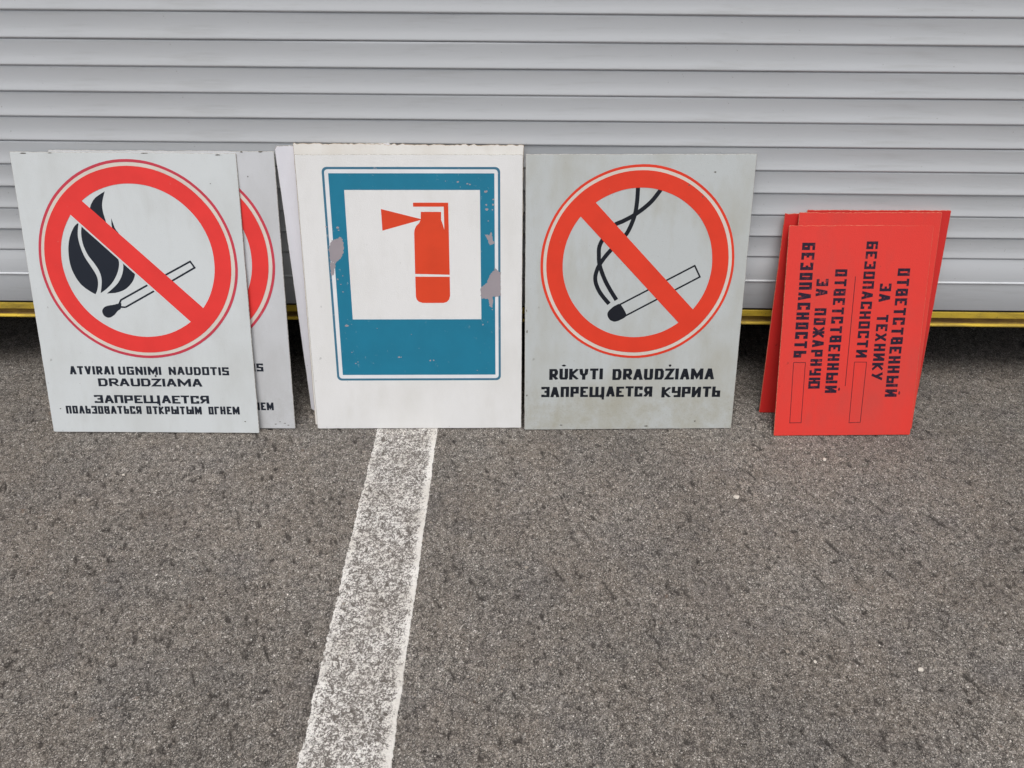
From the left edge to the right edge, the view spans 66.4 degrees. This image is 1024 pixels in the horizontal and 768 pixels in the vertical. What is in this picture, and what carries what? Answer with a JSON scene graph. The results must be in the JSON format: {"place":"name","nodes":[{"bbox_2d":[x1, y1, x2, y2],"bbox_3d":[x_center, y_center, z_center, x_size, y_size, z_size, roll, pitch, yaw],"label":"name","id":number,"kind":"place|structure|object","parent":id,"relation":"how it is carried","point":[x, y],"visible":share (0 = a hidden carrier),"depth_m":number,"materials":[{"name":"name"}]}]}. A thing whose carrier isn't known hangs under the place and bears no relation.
{"place":"outdoors","nodes":[
{"label":"outdoors","id":0,"kind":"place"},
{"bbox_2d":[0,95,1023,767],"bbox_3d":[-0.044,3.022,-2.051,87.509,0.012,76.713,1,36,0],"label":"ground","id":1,"kind":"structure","parent":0,"point":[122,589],"depth_m":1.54,"materials":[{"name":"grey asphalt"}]},
{"bbox_2d":[9,151,259,432],"bbox_3d":[-0.866,-0.198,1.823,0.503,0.656,0.008,0,15,0],"label":"open flame ban sign","id":2,"kind":"object","parent":1,"relation":"on","point":[136,265],"visible":1,"depth_m":1.81,"materials":[{"name":"white metal"}]},
{"bbox_2d":[48,150,295,428],"bbox_3d":[-0.782,-0.206,1.832,0.503,0.655,0.007,0,17,0],"label":"open flame ban sign","id":3,"kind":"object","parent":1,"relation":"on","point":[264,263],"visible":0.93,"depth_m":1.82,"materials":[{"name":"white metal"}]},
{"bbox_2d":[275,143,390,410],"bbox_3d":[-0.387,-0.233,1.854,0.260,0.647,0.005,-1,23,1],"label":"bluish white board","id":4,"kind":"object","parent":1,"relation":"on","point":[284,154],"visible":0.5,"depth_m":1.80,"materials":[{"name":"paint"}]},
{"bbox_2d":[297,428,437,767],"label":"road line","id":5,"kind":"object","parent":1,"relation":"on","point":[366,695],"visible":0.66,"depth_m":1.48,"materials":[{"name":"white paint"}]},
{"bbox_2d":[294,154,522,428],"bbox_3d":[-0.227,-0.198,1.823,0.502,0.649,0.008,0,19,-1],"label":"fire extinguisher sign","id":6,"kind":"object","parent":1,"relation":"on","point":[413,272],"visible":1,"depth_m":1.81,"materials":[{"name":"white metal"}]},
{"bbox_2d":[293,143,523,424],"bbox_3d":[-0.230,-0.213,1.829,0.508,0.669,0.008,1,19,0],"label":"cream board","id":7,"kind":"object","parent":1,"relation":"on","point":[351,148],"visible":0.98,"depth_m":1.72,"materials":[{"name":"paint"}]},
{"bbox_2d":[0,360,1021,767],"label":"loose grit","id":8,"kind":"object","parent":1,"relation":"on","point":[526,566],"visible":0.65,"depth_m":1.56,"materials":[{"name":"grey gravel"}]},
{"bbox_2d":[17,10,1023,149],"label":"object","id":9,"kind":"structure","parent":1,"relation":"on","point":[518,69],"depth_m":4.32,"materials":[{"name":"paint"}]},
{"bbox_2d":[0,0,1023,326],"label":"roller shutter","id":10,"kind":"object","parent":9,"relation":"attached to","point":[770,82],"visible":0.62,"depth_m":1.66,"materials":[{"name":"grey metal"}]},
{"bbox_2d":[524,154,756,429],"bbox_3d":[0.286,-0.199,1.829,0.512,0.652,0.008,0,18,-1],"label":"no smoking sign","id":11,"kind":"object","parent":1,"relation":"on","point":[635,269],"visible":1,"depth_m":1.82,"materials":[{"name":"white metal"}]},
{"bbox_2d":[759,213,798,411],"bbox_3d":[0.797,-0.161,1.897,0.338,0.501,0.008,0,21,0],"label":"red notice board","id":12,"kind":"object","parent":1,"relation":"on","point":[768,393],"visible":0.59,"depth_m":1.91,"materials":[{"name":"paint"}]},
{"bbox_2d":[773,225,933,435],"bbox_3d":[0.807,-0.121,1.860,0.337,0.505,0.006,0,13,-1],"label":"red notice board","id":13,"kind":"object","parent":1,"relation":"on","point":[853,312],"visible":1,"depth_m":1.86,"materials":[{"name":"paint"}]},
{"bbox_2d":[798,212,941,427],"bbox_3d":[0.825,-0.142,1.867,0.331,0.525,0.007,0,15,-1],"label":"red notice board","id":14,"kind":"object","parent":1,"relation":"on","point":[877,218],"visible":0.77,"depth_m":1.80,"materials":[{"name":"paint"}]},
{"bbox_2d":[807,210,950,408],"bbox_3d":[0.847,-0.159,1.890,0.334,0.514,0.007,0,19,-1],"label":"red notice board","id":15,"kind":"object","parent":1,"relation":"on","point":[945,218],"visible":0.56,"depth_m":1.83,"materials":[{"name":"paint"}]}
]}

